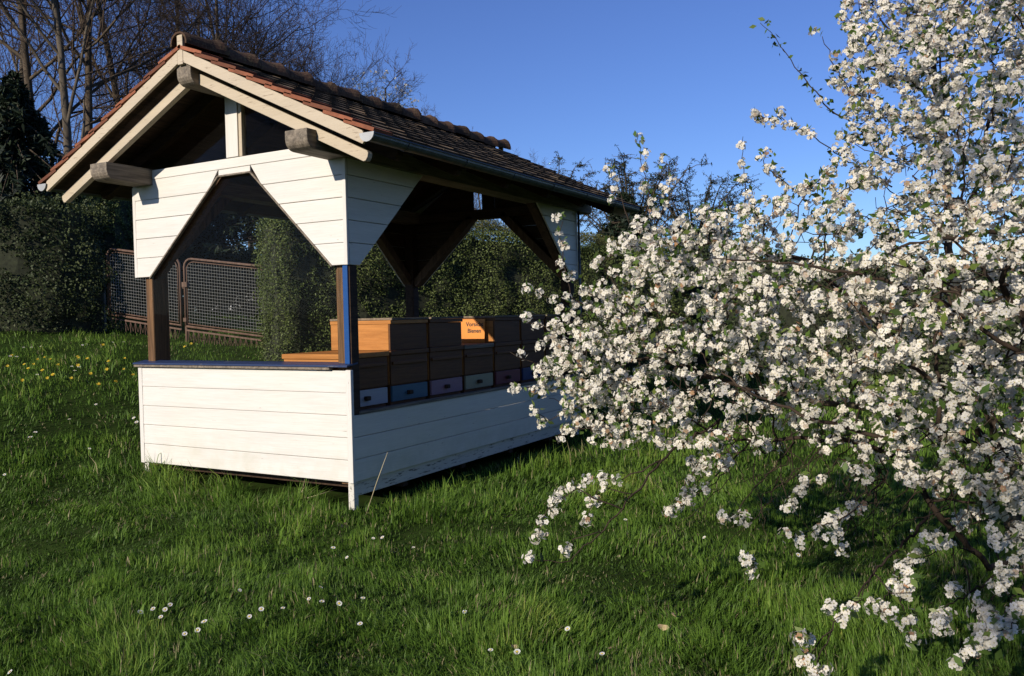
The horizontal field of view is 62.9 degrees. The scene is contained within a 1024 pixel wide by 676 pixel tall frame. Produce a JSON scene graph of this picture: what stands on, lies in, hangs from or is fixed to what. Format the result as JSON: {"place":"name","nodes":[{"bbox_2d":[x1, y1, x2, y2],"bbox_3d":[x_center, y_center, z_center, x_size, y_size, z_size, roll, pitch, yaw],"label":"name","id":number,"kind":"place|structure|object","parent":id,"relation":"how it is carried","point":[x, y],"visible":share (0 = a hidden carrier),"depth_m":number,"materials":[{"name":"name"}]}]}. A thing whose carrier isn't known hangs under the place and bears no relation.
{"place":"outdoors","nodes":[
{"label":"outdoors","id":0,"kind":"place"},
{"bbox_2d":[0,310,1023,675],"bbox_3d":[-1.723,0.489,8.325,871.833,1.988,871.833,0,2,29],"label":"ground","id":1,"kind":"structure","parent":0,"point":[264,486],"depth_m":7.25,"materials":[{"name":"green plant"}]},
{"bbox_2d":[0,190,121,333],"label":"shaded hedge","id":2,"kind":"object","parent":1,"relation":"on","point":[52,274],"visible":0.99,"depth_m":14.80,"materials":[{"name":"green plant"}]},
{"bbox_2d":[0,69,123,322],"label":"conifer","id":3,"kind":"object","parent":1,"relation":"on","point":[23,163],"visible":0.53,"depth_m":16.88,"materials":[{"name":"green plant"}]},
{"bbox_2d":[10,180,142,317],"bbox_3d":[-9.713,-1.922,18.298,3.201,3.296,2.054,-1,2,4],"label":"tall hedge","id":4,"kind":"object","parent":1,"relation":"on","point":[121,233],"visible":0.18,"depth_m":17.91,"materials":[{"name":"green plant"}]},
{"bbox_2d":[0,0,153,156],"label":"bare tree","id":5,"kind":"object","parent":1,"relation":"on","point":[66,111],"visible":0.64,"depth_m":27.20,"materials":[{"name":"brown plant"}]},
{"bbox_2d":[0,0,162,151],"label":"bare tree","id":6,"kind":"object","parent":1,"relation":"on","point":[17,62],"visible":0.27,"depth_m":35.11,"materials":[{"name":"brown plant"}]},
{"bbox_2d":[0,0,207,186],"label":"bare tree","id":7,"kind":"object","parent":1,"relation":"on","point":[28,76],"visible":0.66,"depth_m":29.42,"materials":[{"name":"brown plant"}]},
{"bbox_2d":[102,258,106,330],"bbox_3d":[-7.743,-0.672,15.686,0.180,1.650,0.180,0,2,29],"label":"gate post","id":8,"kind":"object","parent":1,"relation":"on","point":[104,301],"visible":0.21,"depth_m":15.69,"materials":[{"name":"metal"}]},
{"bbox_2d":[105,248,182,339],"bbox_3d":[-6.748,-0.815,15.331,1.684,1.717,0.060,-1,2,18],"label":"gate leaf","id":9,"kind":"object","parent":1,"relation":"on","point":[123,286],"visible":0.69,"depth_m":15.41,"materials":[{"name":"metal"}]},
{"bbox_2d":[35,0,298,141],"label":"bare tree","id":10,"kind":"object","parent":1,"relation":"on","point":[103,98],"visible":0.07,"depth_m":49.65,"materials":[{"name":"brown plant"}]},
{"bbox_2d":[92,0,242,97],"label":"bare tree","id":11,"kind":"object","parent":1,"relation":"on","point":[165,16],"visible":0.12,"depth_m":41.11,"materials":[{"name":"brown plant"}]},
{"bbox_2d":[3,0,332,148],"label":"bare tree","id":12,"kind":"object","parent":1,"relation":"on","point":[89,117],"visible":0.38,"depth_m":32.57,"materials":[{"name":"brown plant"}]},
{"bbox_2d":[0,0,341,103],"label":"bare tree","id":13,"kind":"object","parent":1,"relation":"on","point":[108,57],"visible":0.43,"depth_m":32.59,"materials":[{"name":"brown plant"}]},
{"bbox_2d":[132,204,229,311],"bbox_3d":[-9.880,-3.363,22.945,4.496,6.104,3.997,0,2,29],"label":"conifer","id":14,"kind":"object","parent":1,"relation":"on","point":[183,257],"visible":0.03,"depth_m":22.31,"materials":[{"name":"green plant"}]},
{"bbox_2d":[185,316,188,342],"bbox_3d":[-5.876,-0.146,15.126,0.052,1.050,0.052,-1,2,7],"label":"gate stop","id":15,"kind":"object","parent":1,"relation":"on","point":[186,336],"visible":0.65,"depth_m":15.11,"materials":[{"name":"grey metal"}]},
{"bbox_2d":[138,214,250,311],"bbox_3d":[-9.056,-3.739,23.975,3.997,6.556,4.006,0,2,29],"label":"conifer","id":16,"kind":"object","parent":1,"relation":"on","point":[206,235],"visible":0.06,"depth_m":23.47,"materials":[{"name":"green plant"}]},
{"bbox_2d":[182,258,263,347],"bbox_3d":[-5.033,-0.592,14.761,1.829,1.704,0.100,-1,2,19],"label":"gate leaf","id":17,"kind":"object","parent":1,"relation":"on","point":[186,283],"visible":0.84,"depth_m":14.82,"materials":[{"name":"metal"}]},
{"bbox_2d":[66,0,404,298],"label":"bare tree","id":18,"kind":"object","parent":1,"relation":"on","point":[370,66],"visible":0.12,"depth_m":43.51,"materials":[{"name":"brown plant"}]},
{"bbox_2d":[187,212,289,312],"bbox_3d":[-6.585,-3.613,22.699,4.378,6.344,4.366,-2,2,-18],"label":"conifer","id":19,"kind":"object","parent":1,"relation":"on","point":[235,224],"visible":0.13,"depth_m":21.95,"materials":[{"name":"green plant"}]},
{"bbox_2d":[112,0,400,308],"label":"bare tree","id":20,"kind":"object","parent":1,"relation":"on","point":[217,29],"visible":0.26,"depth_m":37.59,"materials":[{"name":"brown plant"}]},
{"bbox_2d":[270,24,354,82],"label":"bare tree","id":21,"kind":"object","parent":1,"relation":"on","point":[305,66],"visible":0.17,"depth_m":44.70,"materials":[{"name":"brown plant"}]},
{"bbox_2d":[266,41,363,88],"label":"bare tree","id":22,"kind":"object","parent":1,"relation":"on","point":[314,68],"visible":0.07,"depth_m":45.93,"materials":[{"name":"brown plant"}]},
{"bbox_2d":[219,0,420,93],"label":"bare tree","id":23,"kind":"object","parent":1,"relation":"on","point":[313,38],"visible":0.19,"depth_m":45.89,"materials":[{"name":"brown plant"}]},
{"bbox_2d":[37,31,639,509],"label":"bee house","id":24,"kind":"structure","parent":1,"relation":"on","point":[185,141],"depth_m":7.79,"materials":[{"name":"white paint"}]},
{"bbox_2d":[149,171,333,278],"label":"trim","id":25,"kind":"structure","parent":24,"relation":"in","point":[216,179],"depth_m":7.68,"materials":[{"name":"wood"}]},
{"bbox_2d":[282,351,388,409],"bbox_3d":[-1.570,0.383,7.556,0.762,0.503,0.609,0,2,29],"label":"beehive","id":26,"kind":"object","parent":24,"relation":"on","point":[373,378],"visible":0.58,"depth_m":7.43,"materials":[{"name":"orange wood"}]},
{"bbox_2d":[334,348,428,404],"bbox_3d":[-1.262,0.361,8.108,0.762,0.503,0.609,0,2,29],"label":"beehive","id":27,"kind":"object","parent":24,"relation":"on","point":[407,372],"visible":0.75,"depth_m":7.90,"materials":[{"name":"orange wood"}]},
{"bbox_2d":[330,317,428,350],"bbox_3d":[-1.282,-0.043,8.112,0.745,0.301,0.609,0,2,29],"label":"honey super","id":28,"kind":"object","parent":27,"relation":"on","point":[382,334],"visible":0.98,"depth_m":7.83,"materials":[{"name":"orange wood"}]},
{"bbox_2d":[425,345,463,398],"bbox_3d":[-0.954,0.340,8.659,0.762,0.503,0.609,0,2,29],"label":"beehive","id":29,"kind":"object","parent":24,"relation":"on","point":[444,369],"visible":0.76,"depth_m":8.45,"materials":[{"name":"orange wood"}]},
{"bbox_2d":[413,316,463,347],"bbox_3d":[-0.974,-0.064,8.663,0.745,0.301,0.609,0,2,29],"label":"honey super","id":30,"kind":"object","parent":29,"relation":"on","point":[442,331],"visible":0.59,"depth_m":8.45,"materials":[{"name":"orange wood"}]},
{"bbox_2d":[460,343,493,392],"bbox_3d":[-0.647,0.318,9.211,0.762,0.503,0.609,0,2,29],"label":"beehive","id":31,"kind":"object","parent":24,"relation":"on","point":[477,366],"visible":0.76,"depth_m":9.00,"materials":[{"name":"orange wood"}]},
{"bbox_2d":[461,319,484,342],"bbox_3d":[-0.452,-0.080,9.408,0.340,0.265,0.009,0,-4,29],"label":"warning sign","id":32,"kind":"object","parent":31,"relation":"on","point":[472,330],"visible":1,"depth_m":9.40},
{"bbox_2d":[491,341,520,387],"bbox_3d":[-0.339,0.296,9.762,0.762,0.503,0.609,0,2,29],"label":"beehive","id":33,"kind":"object","parent":24,"relation":"on","point":[506,366],"visible":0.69,"depth_m":9.54,"materials":[{"name":"orange wood"}]},
{"bbox_2d":[453,315,520,342],"bbox_3d":[-0.358,-0.108,9.766,0.745,0.301,0.609,0,2,29],"label":"honey super","id":34,"kind":"object","parent":33,"relation":"on","point":[501,328],"visible":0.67,"depth_m":9.48,"materials":[{"name":"orange wood"}]},
{"bbox_2d":[518,339,544,382],"bbox_3d":[-0.031,0.275,10.314,0.762,0.503,0.609,0,2,29],"label":"beehive","id":35,"kind":"object","parent":24,"relation":"on","point":[526,371],"visible":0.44,"depth_m":10.05,"materials":[{"name":"orange wood"}]},
{"bbox_2d":[492,315,545,339],"bbox_3d":[-0.050,-0.129,10.318,0.745,0.301,0.609,0,2,29],"label":"honey super","id":36,"kind":"object","parent":35,"relation":"on","point":[526,332],"visible":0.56,"depth_m":10.11,"materials":[{"name":"orange wood"}]},
{"bbox_2d":[544,337,561,377],"bbox_3d":[0.277,0.253,10.865,0.762,0.503,0.609,0,2,29],"label":"beehive","id":37,"kind":"object","parent":24,"relation":"on","point":[547,350],"visible":0.13,"depth_m":10.52,"materials":[{"name":"orange wood"}]},
{"bbox_2d":[533,314,562,337],"bbox_3d":[0.258,-0.151,10.870,0.745,0.301,0.609,0,2,29],"label":"honey super","id":38,"kind":"object","parent":37,"relation":"on","point":[548,317],"visible":0.23,"depth_m":10.55,"materials":[{"name":"orange wood"}]},
{"bbox_2d":[366,452,387,512],"bbox_3d":[-1.067,1.163,6.578,0.010,0.600,0.513,-2,2,-31],"label":"dry stalk","id":39,"kind":"object","parent":1,"relation":"on","point":[375,486],"visible":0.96,"depth_m":6.61,"materials":[{"name":"plant"}]},
{"bbox_2d":[344,41,424,114],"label":"bare tree","id":40,"kind":"object","parent":1,"relation":"on","point":[391,94],"visible":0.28,"depth_m":40.42,"materials":[{"name":"brown plant"}]},
{"bbox_2d":[420,94,476,204],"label":"bare tree","id":41,"kind":"object","parent":1,"relation":"on","point":[430,110],"visible":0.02,"depth_m":60.71,"materials":[{"name":"brown plant"}]},
{"bbox_2d":[250,218,696,367],"bbox_3d":[-0.234,-0.765,16.021,9.399,3.208,1.637,-2,2,-33],"label":"clipped hedge","id":42,"kind":"object","parent":1,"relation":"on","point":[470,276],"visible":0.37,"depth_m":14.83,"materials":[{"name":"green plant"}]},
{"bbox_2d":[472,130,496,240],"bbox_3d":[-1.737,-5.032,36.624,4.792,7.919,4.851,0,2,40],"label":"bare tree","id":43,"kind":"object","parent":1,"relation":"on","point":[478,199],"visible":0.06,"depth_m":35.72,"materials":[{"name":"brown plant"}]},
{"bbox_2d":[474,148,560,239],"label":"bare tree","id":44,"kind":"object","parent":1,"relation":"on","point":[518,155],"visible":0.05,"depth_m":60.35,"materials":[{"name":"brown plant"}]},
{"bbox_2d":[548,151,597,226],"bbox_3d":[1.641,-3.697,30.142,3.822,5.644,4.086,-2,2,-13],"label":"wispy tree","id":45,"kind":"object","parent":1,"relation":"on","point":[581,165],"visible":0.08,"depth_m":29.80,"materials":[{"name":"green plant"}]},
{"bbox_2d":[592,191,661,255],"bbox_3d":[2.834,-1.864,22.148,3.386,4.004,4.018,0,2,29],"label":"conifer","id":46,"kind":"object","parent":1,"relation":"on","point":[616,226],"visible":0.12,"depth_m":21.72,"materials":[{"name":"green plant"}]},
{"bbox_2d":[579,144,711,237],"bbox_3d":[3.190,-2.671,23.862,4.450,5.146,3.960,-2,2,-19],"label":"wispy tree","id":47,"kind":"object","parent":1,"relation":"on","point":[625,181],"visible":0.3,"depth_m":23.43,"materials":[{"name":"green plant"}]},
{"bbox_2d":[657,624,666,630],"bbox_3d":[0.739,1.413,4.096,0.060,0.015,0.036,11,37,6],"label":"dead leaf","id":48,"kind":"object","parent":1,"relation":"on","point":[660,626],"visible":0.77,"depth_m":4.10,"materials":[{"name":"beige plant"}]},
{"bbox_2d":[649,171,761,252],"bbox_3d":[5.621,-2.498,25.002,3.656,4.866,3.527,-1,2,14],"label":"wispy tree","id":49,"kind":"object","parent":1,"relation":"on","point":[726,199],"visible":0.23,"depth_m":24.15,"materials":[{"name":"green plant"}]},
{"bbox_2d":[507,0,1023,675],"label":"blossom tree","id":50,"kind":"object","parent":1,"relation":"on","point":[971,314],"visible":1,"depth_m":3.90,"materials":[{"name":"white plant"}]},
{"bbox_2d":[672,239,1023,377],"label":"hedge","id":51,"kind":"object","parent":1,"relation":"on","point":[790,320],"visible":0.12,"depth_m":18.92,"materials":[{"name":"green plant"}]},
{"bbox_2d":[0,0,1023,266],"label":"sky","id":52,"kind":"structure","parent":0,"point":[575,79],"materials":[{"name":"blue"}]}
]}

